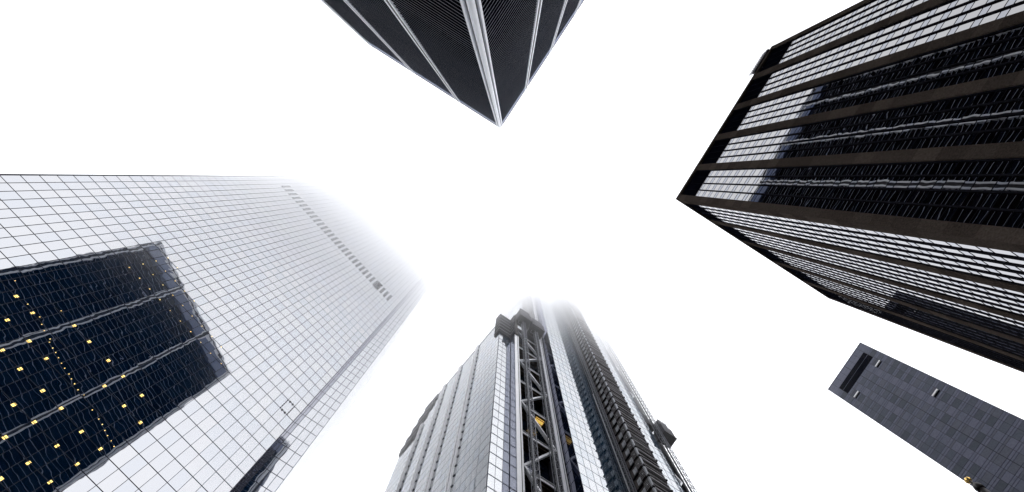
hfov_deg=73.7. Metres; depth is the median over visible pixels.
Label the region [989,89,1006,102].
window
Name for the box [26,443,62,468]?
window
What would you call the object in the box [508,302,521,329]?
upper window
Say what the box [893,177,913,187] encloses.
window
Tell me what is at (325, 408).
side window
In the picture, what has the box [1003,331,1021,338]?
window
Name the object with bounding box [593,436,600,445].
face window
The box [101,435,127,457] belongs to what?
window
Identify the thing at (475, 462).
window
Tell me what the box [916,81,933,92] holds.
window
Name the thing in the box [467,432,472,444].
window
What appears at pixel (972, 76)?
window
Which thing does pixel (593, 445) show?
face window
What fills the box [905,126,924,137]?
window
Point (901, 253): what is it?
window
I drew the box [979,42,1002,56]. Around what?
window
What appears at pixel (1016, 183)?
window
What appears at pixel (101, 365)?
window
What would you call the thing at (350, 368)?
side window
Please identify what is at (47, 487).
window
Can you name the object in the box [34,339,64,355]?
window
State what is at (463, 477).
window
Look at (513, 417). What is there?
return window
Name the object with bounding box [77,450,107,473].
window
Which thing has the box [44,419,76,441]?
window
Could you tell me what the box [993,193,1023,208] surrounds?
window
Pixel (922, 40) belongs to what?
window
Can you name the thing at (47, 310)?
window
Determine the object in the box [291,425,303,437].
side window
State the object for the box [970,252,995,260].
window
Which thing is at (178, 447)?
window
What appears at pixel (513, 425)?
return window
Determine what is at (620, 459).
hoist mast
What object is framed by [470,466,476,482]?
window
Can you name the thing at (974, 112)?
window
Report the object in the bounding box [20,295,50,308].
window
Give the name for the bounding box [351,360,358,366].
side window
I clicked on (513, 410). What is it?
return window
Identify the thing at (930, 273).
window
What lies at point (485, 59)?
black tower
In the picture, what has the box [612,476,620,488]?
face window
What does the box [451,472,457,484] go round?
window
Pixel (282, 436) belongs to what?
side window
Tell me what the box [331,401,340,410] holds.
side window
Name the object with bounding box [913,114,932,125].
window
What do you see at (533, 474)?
hoist mast
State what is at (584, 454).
face window
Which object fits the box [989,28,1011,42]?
window
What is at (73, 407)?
window
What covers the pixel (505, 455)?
corner window
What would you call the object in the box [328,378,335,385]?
side window
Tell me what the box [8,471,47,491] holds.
window
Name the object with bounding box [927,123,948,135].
window
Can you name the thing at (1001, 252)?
window
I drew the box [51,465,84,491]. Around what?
window
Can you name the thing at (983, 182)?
window
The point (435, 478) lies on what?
window
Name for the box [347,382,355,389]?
side window
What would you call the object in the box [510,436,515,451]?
return window
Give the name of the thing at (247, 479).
side window
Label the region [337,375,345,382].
side window
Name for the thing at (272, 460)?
side window
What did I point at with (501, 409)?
corner window
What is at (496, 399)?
corner window
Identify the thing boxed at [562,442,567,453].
return window
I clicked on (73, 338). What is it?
window
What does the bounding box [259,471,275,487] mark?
side window
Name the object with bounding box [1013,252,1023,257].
window
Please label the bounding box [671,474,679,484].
face window
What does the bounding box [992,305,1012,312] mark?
window
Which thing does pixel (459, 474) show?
window
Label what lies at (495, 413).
corner window
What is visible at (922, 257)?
window
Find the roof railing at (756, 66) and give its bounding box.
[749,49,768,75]
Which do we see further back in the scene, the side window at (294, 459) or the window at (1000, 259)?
the side window at (294, 459)
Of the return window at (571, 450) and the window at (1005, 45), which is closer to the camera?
the window at (1005, 45)
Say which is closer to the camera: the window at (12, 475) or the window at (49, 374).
the window at (12, 475)
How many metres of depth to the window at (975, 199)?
50.26 m
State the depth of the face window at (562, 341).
177.06 m
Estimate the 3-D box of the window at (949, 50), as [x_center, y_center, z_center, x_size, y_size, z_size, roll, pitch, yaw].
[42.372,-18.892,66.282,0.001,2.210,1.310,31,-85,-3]
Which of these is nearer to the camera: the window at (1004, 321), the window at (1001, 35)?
the window at (1001, 35)
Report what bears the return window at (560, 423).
in the unfinished tower at (469, 432)
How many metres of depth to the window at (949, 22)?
69.40 m
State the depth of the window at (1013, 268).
49.02 m
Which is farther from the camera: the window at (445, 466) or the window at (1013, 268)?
the window at (445, 466)
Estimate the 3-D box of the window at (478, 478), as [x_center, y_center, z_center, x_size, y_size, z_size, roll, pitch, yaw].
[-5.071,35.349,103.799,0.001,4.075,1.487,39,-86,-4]
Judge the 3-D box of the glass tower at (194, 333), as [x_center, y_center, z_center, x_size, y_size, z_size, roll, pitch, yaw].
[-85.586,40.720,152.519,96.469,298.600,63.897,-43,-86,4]
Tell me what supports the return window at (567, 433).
in the unfinished tower at (469, 432)
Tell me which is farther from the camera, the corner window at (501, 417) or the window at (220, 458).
the corner window at (501, 417)
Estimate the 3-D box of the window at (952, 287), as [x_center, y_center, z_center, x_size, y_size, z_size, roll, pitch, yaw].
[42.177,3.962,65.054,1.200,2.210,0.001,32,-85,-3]
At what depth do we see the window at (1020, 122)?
50.41 m
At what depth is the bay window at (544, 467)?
120.83 m
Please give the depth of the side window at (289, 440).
106.14 m
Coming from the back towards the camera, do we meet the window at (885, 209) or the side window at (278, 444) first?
the side window at (278, 444)
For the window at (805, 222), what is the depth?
85.64 m
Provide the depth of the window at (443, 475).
125.31 m
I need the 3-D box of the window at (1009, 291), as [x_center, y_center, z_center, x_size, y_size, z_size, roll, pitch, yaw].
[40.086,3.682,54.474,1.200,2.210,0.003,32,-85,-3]
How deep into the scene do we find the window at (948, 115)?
60.01 m
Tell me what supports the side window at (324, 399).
in the glass tower at (194, 333)
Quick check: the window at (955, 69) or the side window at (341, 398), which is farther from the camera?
the side window at (341, 398)
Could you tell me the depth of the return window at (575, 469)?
112.24 m
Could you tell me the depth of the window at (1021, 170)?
47.39 m
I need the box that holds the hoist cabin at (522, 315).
[516,307,531,329]
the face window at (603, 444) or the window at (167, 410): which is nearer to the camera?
the window at (167, 410)
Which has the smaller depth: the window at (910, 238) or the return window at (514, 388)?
the window at (910, 238)
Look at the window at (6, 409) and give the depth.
68.84 m
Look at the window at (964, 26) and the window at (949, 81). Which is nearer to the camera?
the window at (949, 81)
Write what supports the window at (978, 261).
in the stone tower at (866, 156)
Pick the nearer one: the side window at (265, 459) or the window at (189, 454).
the window at (189, 454)
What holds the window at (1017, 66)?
in the stone tower at (866, 156)
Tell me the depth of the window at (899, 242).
61.11 m
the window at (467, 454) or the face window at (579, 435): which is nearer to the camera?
the window at (467, 454)
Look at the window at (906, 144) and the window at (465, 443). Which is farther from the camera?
the window at (465, 443)
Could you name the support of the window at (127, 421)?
in the glass tower at (194, 333)
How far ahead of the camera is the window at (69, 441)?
72.40 m
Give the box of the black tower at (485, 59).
[321,0,583,127]
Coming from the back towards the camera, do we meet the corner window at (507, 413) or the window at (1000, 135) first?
the corner window at (507, 413)
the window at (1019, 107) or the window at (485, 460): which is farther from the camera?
the window at (485, 460)
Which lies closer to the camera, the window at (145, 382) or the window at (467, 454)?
the window at (145, 382)
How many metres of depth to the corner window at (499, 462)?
107.94 m
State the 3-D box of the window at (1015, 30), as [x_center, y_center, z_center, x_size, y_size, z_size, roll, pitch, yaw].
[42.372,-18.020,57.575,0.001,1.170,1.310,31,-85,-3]
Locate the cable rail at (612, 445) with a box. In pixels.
[593,395,629,491]
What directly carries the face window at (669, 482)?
in the unfinished tower at (469, 432)
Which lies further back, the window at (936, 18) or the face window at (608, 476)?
the face window at (608, 476)
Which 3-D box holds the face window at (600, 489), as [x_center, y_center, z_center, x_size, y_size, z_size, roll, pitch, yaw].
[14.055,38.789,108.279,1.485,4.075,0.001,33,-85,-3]
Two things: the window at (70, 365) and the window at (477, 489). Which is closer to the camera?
the window at (70, 365)
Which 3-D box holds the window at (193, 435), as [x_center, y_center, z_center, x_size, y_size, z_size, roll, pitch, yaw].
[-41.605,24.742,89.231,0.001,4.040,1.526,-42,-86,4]
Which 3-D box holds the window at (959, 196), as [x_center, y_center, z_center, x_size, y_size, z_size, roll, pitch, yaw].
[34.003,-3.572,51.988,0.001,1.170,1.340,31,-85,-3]
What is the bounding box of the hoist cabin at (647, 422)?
[640,411,653,431]
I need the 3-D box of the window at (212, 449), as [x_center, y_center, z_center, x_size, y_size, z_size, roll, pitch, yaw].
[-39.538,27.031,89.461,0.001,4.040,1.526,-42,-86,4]
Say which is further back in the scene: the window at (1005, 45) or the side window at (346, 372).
the side window at (346, 372)
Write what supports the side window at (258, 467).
in the glass tower at (194, 333)
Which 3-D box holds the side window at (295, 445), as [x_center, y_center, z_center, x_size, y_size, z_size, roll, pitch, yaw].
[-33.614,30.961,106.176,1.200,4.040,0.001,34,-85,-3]
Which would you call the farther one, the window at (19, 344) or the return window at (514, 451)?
the return window at (514, 451)
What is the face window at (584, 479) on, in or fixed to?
in the unfinished tower at (469, 432)
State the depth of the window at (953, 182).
53.59 m
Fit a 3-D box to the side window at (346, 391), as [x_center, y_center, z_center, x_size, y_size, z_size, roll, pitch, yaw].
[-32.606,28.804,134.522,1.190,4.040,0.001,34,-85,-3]
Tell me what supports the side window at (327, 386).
in the glass tower at (194, 333)
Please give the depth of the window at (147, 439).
80.85 m
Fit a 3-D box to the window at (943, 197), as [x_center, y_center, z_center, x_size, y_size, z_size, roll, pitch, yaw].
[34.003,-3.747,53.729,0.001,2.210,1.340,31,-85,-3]
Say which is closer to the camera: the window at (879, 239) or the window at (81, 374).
the window at (879, 239)
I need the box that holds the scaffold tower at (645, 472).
[559,289,672,491]
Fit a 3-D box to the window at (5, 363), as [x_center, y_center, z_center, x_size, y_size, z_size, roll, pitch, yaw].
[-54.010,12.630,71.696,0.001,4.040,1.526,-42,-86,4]
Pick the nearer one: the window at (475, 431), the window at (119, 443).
the window at (119, 443)
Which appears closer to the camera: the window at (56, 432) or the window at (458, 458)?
the window at (56, 432)
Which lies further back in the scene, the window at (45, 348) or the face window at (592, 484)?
the face window at (592, 484)
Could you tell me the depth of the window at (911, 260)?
64.88 m
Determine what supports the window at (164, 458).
in the glass tower at (194, 333)
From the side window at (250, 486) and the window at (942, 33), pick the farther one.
the side window at (250, 486)
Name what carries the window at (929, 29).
in the stone tower at (866, 156)
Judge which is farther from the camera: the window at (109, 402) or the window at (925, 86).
the window at (109, 402)
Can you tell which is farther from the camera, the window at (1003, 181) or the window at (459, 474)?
the window at (459, 474)
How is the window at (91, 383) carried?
in the glass tower at (194, 333)
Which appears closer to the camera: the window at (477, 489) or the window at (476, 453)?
the window at (477, 489)
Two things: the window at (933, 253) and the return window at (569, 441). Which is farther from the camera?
the return window at (569, 441)
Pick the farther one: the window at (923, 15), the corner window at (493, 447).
the corner window at (493, 447)
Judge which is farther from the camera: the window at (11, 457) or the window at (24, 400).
the window at (24, 400)
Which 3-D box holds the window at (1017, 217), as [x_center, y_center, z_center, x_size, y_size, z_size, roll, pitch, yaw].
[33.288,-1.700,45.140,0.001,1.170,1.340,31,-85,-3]
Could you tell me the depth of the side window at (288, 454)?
102.12 m
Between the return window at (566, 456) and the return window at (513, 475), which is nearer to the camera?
the return window at (513, 475)
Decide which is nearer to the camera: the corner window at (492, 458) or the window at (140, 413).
the window at (140, 413)
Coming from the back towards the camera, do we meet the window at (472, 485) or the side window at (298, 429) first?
the side window at (298, 429)
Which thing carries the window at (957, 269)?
in the stone tower at (866, 156)
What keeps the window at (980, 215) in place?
in the stone tower at (866, 156)
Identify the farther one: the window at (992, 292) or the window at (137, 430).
the window at (137, 430)
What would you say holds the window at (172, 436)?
in the glass tower at (194, 333)
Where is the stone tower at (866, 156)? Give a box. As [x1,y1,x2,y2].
[676,0,1023,372]
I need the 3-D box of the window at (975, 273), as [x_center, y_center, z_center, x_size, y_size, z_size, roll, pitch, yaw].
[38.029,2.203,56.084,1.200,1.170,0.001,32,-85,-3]
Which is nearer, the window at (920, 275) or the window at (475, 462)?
the window at (920, 275)
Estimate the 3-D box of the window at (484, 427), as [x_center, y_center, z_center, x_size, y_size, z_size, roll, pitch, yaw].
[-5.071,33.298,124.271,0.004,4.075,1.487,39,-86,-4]
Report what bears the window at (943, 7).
in the stone tower at (866, 156)
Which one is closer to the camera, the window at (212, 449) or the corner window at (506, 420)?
the window at (212, 449)
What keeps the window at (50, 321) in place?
in the glass tower at (194, 333)
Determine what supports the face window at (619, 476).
in the unfinished tower at (469, 432)
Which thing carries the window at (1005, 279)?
in the stone tower at (866, 156)
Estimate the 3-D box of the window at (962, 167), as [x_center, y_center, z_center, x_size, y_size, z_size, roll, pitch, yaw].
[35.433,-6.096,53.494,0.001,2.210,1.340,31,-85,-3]
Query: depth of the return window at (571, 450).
120.45 m
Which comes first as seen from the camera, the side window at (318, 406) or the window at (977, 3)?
the window at (977, 3)
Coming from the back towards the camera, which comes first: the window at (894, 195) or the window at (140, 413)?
the window at (140, 413)
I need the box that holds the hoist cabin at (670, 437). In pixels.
[652,418,676,448]
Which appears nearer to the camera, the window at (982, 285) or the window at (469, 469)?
the window at (982, 285)
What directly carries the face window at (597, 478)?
in the unfinished tower at (469, 432)
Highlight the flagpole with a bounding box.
[964,477,990,491]
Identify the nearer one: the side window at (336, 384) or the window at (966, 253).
the window at (966, 253)
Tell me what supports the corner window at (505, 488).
in the unfinished tower at (469, 432)
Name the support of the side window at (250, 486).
in the glass tower at (194, 333)
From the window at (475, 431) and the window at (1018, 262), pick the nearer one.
the window at (1018, 262)
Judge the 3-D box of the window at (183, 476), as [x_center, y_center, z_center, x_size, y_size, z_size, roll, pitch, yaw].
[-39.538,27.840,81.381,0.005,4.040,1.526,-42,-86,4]
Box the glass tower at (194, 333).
[0,174,437,491]
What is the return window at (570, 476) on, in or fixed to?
in the unfinished tower at (469, 432)
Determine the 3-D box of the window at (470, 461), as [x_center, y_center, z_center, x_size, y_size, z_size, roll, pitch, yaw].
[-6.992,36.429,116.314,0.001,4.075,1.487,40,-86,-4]
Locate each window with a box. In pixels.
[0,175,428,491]
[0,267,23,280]
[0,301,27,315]
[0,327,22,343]
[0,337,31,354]
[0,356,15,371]
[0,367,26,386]
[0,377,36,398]
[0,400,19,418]
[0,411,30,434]
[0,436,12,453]
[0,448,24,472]
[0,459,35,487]
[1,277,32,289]
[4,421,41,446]
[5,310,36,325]
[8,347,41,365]
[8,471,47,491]
[11,286,40,299]
[11,387,46,408]
[15,320,46,335]
[15,432,52,457]
[18,357,50,375]
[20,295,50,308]
[22,398,57,419]
[24,329,55,345]
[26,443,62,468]
[28,367,60,385]
[30,304,59,318]
[33,408,66,430]
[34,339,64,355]
[34,483,57,491]
[38,454,73,479]
[39,313,68,327]
[39,377,70,396]
[43,348,73,365]
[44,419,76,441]
[49,322,77,337]
[49,386,80,406]
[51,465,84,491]
[53,358,82,375]
[54,429,87,452]
[58,331,85,346]
[59,396,90,416]
[62,475,95,491]
[63,367,92,384]
[65,439,97,462]
[67,340,94,356]
[70,406,99,426]
[73,376,101,394]
[76,349,103,365]
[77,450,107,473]
[80,416,109,436]
[83,385,110,404]
[85,358,111,374]
[86,459,117,484]
[90,426,118,447]
[92,395,119,413]
[95,367,120,383]
[97,469,127,491]
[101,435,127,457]
[102,404,128,423]
[104,376,128,393]
[109,445,137,467]
[111,413,137,433]
[113,385,137,402]
[113,479,137,491]
[114,358,138,374]
[119,454,147,477]
[121,423,146,443]
[122,394,146,411]
[124,367,146,383]
[130,432,155,452]
[130,464,156,487]
[131,375,154,392]
[131,402,155,420]
[140,384,162,400]
[140,441,165,462]
[140,474,166,491]
[141,411,163,430]
[149,392,170,409]
[149,420,172,439]
[149,450,174,471]
[157,401,179,418]
[158,428,180,448]
[159,459,182,481]
[166,409,187,427]
[167,438,189,457]
[168,468,191,490]
[174,417,195,435]
[176,446,197,466]
[177,477,200,491]
[183,426,203,444]
[184,455,206,475]
[191,434,211,453]
[193,463,215,484]
[200,443,220,461]
[202,472,223,491]
[208,451,228,470]
[217,459,235,479]
[225,468,243,487]
[233,475,249,491]
[241,479,257,491]
[246,463,260,477]
[252,467,268,482]
[253,484,265,491]
[257,452,271,464]
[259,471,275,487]
[263,455,278,469]
[267,476,282,491]
[268,441,280,453]
[270,459,285,474]
[273,444,287,457]
[276,431,288,442]
[278,464,291,478]
[279,278,436,491]
[280,448,294,462]
[282,434,295,446]
[286,422,297,432]
[287,453,300,466]
[289,439,302,451]
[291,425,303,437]
[293,414,304,423]
[296,443,308,455]
[297,429,309,440]
[299,416,310,427]
[302,406,311,415]
[304,433,315,445]
[305,420,316,431]
[306,408,317,418]
[309,398,318,407]
[311,424,322,435]
[312,412,323,422]
[313,401,323,410]
[315,391,324,399]
[318,416,328,426]
[319,394,329,403]
[319,405,329,414]
[321,385,329,392]
[325,397,335,406]
[325,408,334,418]
[326,387,335,396]
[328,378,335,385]
[331,381,340,389]
[331,391,340,399]
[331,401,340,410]
[336,394,345,402]
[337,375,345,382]
[337,384,345,392]
[342,370,350,376]
[342,378,350,386]
[342,388,350,396]
[347,364,354,371]
[347,373,354,380]
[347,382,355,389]
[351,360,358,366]
[351,367,359,374]
[352,376,359,383]
[356,355,362,361]
[356,362,362,369]
[356,371,363,377]
[361,366,367,372]
[385,328,498,491]
[431,474,437,486]
[434,465,439,476]
[434,477,440,490]
[436,468,442,480]
[437,480,443,491]
[439,471,445,484]
[441,462,447,474]
[442,476,447,488]
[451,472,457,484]
[453,463,458,474]
[454,475,461,491]
[455,453,460,464]
[456,466,462,480]
[458,456,464,469]
[459,479,465,491]
[460,447,465,459]
[460,469,466,484]
[462,438,467,450]
[462,459,468,473]
[464,450,469,462]
[464,473,470,489]
[465,440,471,453]
[466,462,472,477]
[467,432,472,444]
[468,453,473,466]
[469,444,474,456]
[469,477,475,491]
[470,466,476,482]
[471,434,476,446]
[472,426,477,438]
[472,455,478,470]
[473,446,479,460]
[474,482,480,491]
[475,437,480,449]
[475,470,481,486]
[476,429,481,440]
[476,459,482,475]
[478,449,483,463]
[479,440,484,453]
[480,431,485,443]
[480,475,486,491]
[481,423,486,434]
[481,463,487,479]
[482,452,488,468]
[484,442,489,456]
[485,434,489,446]
[486,425,490,436]
[487,474,494,489]
[488,463,494,476]
[489,452,495,464]
[490,442,496,454]
[491,433,496,444]
[492,417,497,426]
[492,424,497,434]
[493,402,498,410]
[493,409,498,418]
[494,395,498,403]
[494,478,501,491]
[495,467,501,481]
[496,446,502,458]
[496,456,502,469]
[497,437,502,448]
[498,413,503,421]
[498,420,503,430]
[498,428,503,438]
[499,399,504,406]
[499,405,503,414]
[500,392,504,400]
[502,472,508,485]
[502,483,508,491]
[503,441,508,452]
[503,450,508,462]
[503,460,508,473]
[504,416,509,425]
[504,424,509,433]
[504,432,508,442]
[505,395,509,403]
[505,402,509,410]
[505,409,509,417]
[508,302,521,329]
[510,380,514,391]
[510,386,515,397]
[510,390,515,403]
[510,397,515,410]
[510,404,515,417]
[510,411,515,425]
[510,419,515,433]
[510,427,515,442]
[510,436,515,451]
[510,445,516,462]
[510,454,516,472]
[510,465,516,484]
[510,477,516,491]
[523,450,526,460]
[533,285,544,323]
[537,285,679,491]
[538,435,544,444]
[541,462,548,474]
[542,471,549,482]
[558,418,562,428]
[559,399,563,409]
[559,426,563,436]
[560,406,564,416]
[561,433,565,445]
[562,412,566,423]
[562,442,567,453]
[563,420,568,430]
[564,451,569,463]
[565,427,569,439]
[566,460,571,473]
[567,435,571,448]
[568,443,574,457]
[568,470,573,484]
[570,453,576,467]
[570,481,575,491]
[571,435,579,446]
[572,463,578,478]
[573,443,581,455]
[575,452,583,465]
[575,473,581,489]
[576,431,583,441]
[578,439,585,450]
[578,463,586,475]
[580,448,588,459]
[580,473,589,487]
[583,436,590,446]
[583,458,591,470]
[583,485,590,491]
[585,444,592,454]
[585,467,594,481]
[587,432,594,441]
[587,452,595,464]
[588,478,597,491]
[589,439,596,449]
[590,462,598,474]
[592,448,599,459]
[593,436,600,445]
[593,472,602,486]
[594,457,602,468]
[595,443,603,454]
[596,483,603,491]
[597,467,605,479]
[598,452,606,463]
[599,439,607,450]
[600,477,609,490]
[601,461,610,474]
[602,448,610,458]
[603,436,610,445]
[604,471,613,484]
[605,457,613,468]
[606,444,613,454]
[607,481,615,491]
[608,466,617,478]
[609,452,616,462]
[611,460,620,472]
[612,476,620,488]
[615,470,624,483]
[619,481,627,491]
[664,475,672,485]
[665,470,674,481]
[670,479,678,489]
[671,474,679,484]
[696,0,1023,217]
[699,205,1023,369]
[872,236,888,241]
[876,203,895,214]
[881,232,899,238]
[883,243,900,249]
[884,190,904,201]
[893,117,910,127]
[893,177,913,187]
[894,240,910,245]
[894,250,911,256]
[897,139,915,149]
[898,204,919,216]
[900,105,918,116]
[902,163,922,174]
[903,74,920,85]
[904,236,924,242]
[904,247,922,253]
[904,257,921,263]
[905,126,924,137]
[907,190,928,202]
[909,20,923,31]
[910,62,928,74]
[913,35,929,46]
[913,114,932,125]
[915,243,936,250]
[915,254,933,260]
[915,273,930,278]
[916,10,930,20]
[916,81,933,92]
[916,176,938,188]
[918,51,935,62]
[919,137,939,148]
[920,24,936,35]
[922,101,940,112]
[922,206,946,219]
[924,69,941,80]
[925,162,948,173]
[926,271,943,277]
[927,12,944,24]
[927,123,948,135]
[927,251,948,258]
[927,262,945,268]
[928,239,951,246]
[931,56,950,68]
[932,191,956,204]
[933,28,950,39]
[935,1,951,13]
[936,110,957,122]
[936,278,953,284]
[938,76,957,87]
[939,44,958,56]
[939,259,959,265]
[940,16,958,28]
[940,207,956,220]
[942,162,957,173]
[942,176,967,189]
[942,248,963,254]
[943,134,966,146]
[944,97,966,109]
[944,254,957,259]
[944,292,962,299]
[945,284,964,291]
[946,62,966,75]
[946,242,960,247]
[948,4,965,16]
[948,276,968,283]
[950,192,967,205]
[950,208,977,222]
[951,267,972,274]
[952,161,977,173]
[953,120,976,132]
[954,49,975,62]
[954,256,976,263]
[955,20,973,32]
[956,291,974,298]
[957,244,982,251]
[959,283,978,290]
[960,176,977,189]
[960,192,988,206]
[960,251,974,256]
[961,133,976,145]
[962,7,982,21]
[962,37,982,50]
[962,69,984,82]
[962,106,985,118]
[966,264,988,271]
[967,298,985,305]
[968,270,982,276]
[970,209,988,223]
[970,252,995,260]
[971,0,986,8]
[971,56,993,69]
[971,91,995,104]
[971,119,986,130]
[971,131,997,144]
[971,161,988,173]
[971,176,999,189]
[971,291,989,297]
[972,259,987,265]
[974,282,995,289]
[978,247,994,253]
[978,272,1002,280]
[979,11,1000,24]
[979,34,992,45]
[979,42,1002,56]
[980,67,994,78]
[980,104,996,116]
[981,116,1007,129]
[981,160,1010,173]
[981,193,1000,207]
[982,210,1012,225]
[982,298,1001,305]
[983,261,1009,269]
[986,268,1001,274]
[986,290,1007,297]
[987,0,1007,12]
[988,53,1003,65]
[988,248,1016,256]
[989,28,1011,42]
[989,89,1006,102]
[990,63,1013,76]
[990,101,1017,115]
[991,130,1008,142]
[991,256,1007,262]
[992,176,1011,190]
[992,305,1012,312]
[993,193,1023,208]
[997,7,1010,18]
[997,270,1022,278]
[997,297,1019,305]
[997,318,1015,325]
[998,39,1012,51]
[998,48,1023,63]
[998,276,1013,282]
[1000,86,1023,100]
[1001,114,1019,127]
[1002,129,1023,142]
[1003,160,1022,173]
[1003,258,1023,265]
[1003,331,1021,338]
[1004,176,1023,190]
[1004,212,1023,227]
[1004,289,1023,295]
[1004,294,1019,300]
[1005,265,1021,271]
[1006,3,1023,15]
[1007,25,1022,37]
[1008,36,1023,48]
[1009,60,1023,72]
[1009,305,1023,310]
[1010,279,1023,284]
[1011,100,1023,112]
[1013,114,1023,126]
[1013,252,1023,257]
[1016,162,1023,173]
[1017,198,1023,209]
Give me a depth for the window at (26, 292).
83.21 m
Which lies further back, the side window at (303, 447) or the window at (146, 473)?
the side window at (303, 447)
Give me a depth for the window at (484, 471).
103.83 m
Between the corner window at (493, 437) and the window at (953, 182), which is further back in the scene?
the corner window at (493, 437)
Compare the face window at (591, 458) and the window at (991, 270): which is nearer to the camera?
the window at (991, 270)
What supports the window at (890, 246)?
in the stone tower at (866, 156)
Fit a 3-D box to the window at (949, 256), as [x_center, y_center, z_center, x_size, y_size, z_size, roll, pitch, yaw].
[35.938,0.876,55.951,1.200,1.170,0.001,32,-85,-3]
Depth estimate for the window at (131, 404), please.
84.55 m
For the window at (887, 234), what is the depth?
61.11 m
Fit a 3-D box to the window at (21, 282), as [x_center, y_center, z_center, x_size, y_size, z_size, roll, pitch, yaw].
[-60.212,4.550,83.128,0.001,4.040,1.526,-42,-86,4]
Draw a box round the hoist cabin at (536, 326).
[527,318,544,339]
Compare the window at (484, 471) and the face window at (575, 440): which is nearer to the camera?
the window at (484, 471)
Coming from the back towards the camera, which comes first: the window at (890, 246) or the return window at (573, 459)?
the return window at (573, 459)
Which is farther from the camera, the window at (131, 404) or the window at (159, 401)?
the window at (159, 401)
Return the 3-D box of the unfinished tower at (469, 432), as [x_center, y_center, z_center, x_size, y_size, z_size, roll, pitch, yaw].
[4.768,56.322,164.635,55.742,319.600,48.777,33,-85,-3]
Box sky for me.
[0,0,1023,491]
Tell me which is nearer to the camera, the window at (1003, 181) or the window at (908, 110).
the window at (1003, 181)
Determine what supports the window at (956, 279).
in the stone tower at (866, 156)
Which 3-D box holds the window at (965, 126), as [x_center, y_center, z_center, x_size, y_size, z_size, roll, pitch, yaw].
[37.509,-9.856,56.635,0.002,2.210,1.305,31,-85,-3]
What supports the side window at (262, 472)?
in the glass tower at (194, 333)
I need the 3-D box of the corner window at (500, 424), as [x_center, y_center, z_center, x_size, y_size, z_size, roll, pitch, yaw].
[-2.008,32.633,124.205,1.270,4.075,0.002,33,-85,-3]
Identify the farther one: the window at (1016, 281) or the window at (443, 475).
the window at (443, 475)
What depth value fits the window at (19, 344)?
75.63 m
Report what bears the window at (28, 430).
in the glass tower at (194, 333)
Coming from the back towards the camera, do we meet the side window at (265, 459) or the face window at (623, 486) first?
the face window at (623, 486)
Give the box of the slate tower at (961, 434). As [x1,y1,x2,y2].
[828,342,1023,491]
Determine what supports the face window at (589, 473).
in the unfinished tower at (469, 432)
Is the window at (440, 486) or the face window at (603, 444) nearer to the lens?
the window at (440, 486)
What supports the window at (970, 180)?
in the stone tower at (866, 156)
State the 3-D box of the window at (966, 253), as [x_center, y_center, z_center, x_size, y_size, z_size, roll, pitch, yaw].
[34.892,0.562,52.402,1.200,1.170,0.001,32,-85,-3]
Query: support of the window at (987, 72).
in the stone tower at (866, 156)
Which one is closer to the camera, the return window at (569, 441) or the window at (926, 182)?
the window at (926, 182)
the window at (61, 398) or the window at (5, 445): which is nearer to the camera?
the window at (5, 445)
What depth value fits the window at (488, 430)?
120.10 m
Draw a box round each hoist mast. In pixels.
[521,321,541,491]
[533,332,563,491]
[557,296,636,491]
[593,320,696,491]
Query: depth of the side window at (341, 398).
130.49 m
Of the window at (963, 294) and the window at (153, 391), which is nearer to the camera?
the window at (963, 294)
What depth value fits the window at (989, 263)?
50.74 m
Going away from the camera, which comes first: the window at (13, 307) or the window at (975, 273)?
the window at (975, 273)
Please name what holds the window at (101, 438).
in the glass tower at (194, 333)
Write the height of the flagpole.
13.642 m
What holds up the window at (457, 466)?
in the unfinished tower at (469, 432)
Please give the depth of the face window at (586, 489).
105.11 m
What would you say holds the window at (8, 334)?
in the glass tower at (194, 333)
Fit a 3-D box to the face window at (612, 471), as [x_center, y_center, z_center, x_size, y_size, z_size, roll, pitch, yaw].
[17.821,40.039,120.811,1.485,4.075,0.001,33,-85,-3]
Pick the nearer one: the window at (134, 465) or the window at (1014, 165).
the window at (1014, 165)
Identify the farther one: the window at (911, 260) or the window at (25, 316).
the window at (25, 316)
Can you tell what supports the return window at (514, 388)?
in the unfinished tower at (469, 432)
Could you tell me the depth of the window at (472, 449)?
120.27 m
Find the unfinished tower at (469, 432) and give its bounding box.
[385,279,689,491]
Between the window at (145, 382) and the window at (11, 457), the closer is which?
the window at (11, 457)
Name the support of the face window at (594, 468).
in the unfinished tower at (469, 432)
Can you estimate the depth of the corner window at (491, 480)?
99.58 m
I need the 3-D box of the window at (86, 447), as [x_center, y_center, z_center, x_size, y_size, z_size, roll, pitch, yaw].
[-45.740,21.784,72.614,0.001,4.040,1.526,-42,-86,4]
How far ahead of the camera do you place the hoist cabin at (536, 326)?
208.30 m
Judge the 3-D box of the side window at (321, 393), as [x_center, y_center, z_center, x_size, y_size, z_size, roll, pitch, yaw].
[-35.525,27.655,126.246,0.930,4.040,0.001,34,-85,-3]
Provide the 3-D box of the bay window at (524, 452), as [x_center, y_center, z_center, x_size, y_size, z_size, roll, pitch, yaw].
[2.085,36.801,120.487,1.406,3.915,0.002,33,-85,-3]
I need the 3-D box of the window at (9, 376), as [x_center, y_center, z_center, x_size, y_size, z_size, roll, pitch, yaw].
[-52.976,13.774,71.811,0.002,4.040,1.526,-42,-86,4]
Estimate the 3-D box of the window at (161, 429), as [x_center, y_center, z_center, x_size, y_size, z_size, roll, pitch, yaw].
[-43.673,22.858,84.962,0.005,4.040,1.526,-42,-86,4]
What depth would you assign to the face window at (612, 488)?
113.01 m
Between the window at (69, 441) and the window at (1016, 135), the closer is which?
the window at (1016, 135)
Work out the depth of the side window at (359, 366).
150.65 m
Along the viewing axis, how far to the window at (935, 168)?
56.98 m
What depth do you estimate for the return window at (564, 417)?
136.79 m
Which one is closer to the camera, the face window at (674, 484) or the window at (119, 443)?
the window at (119, 443)
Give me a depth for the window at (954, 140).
56.73 m

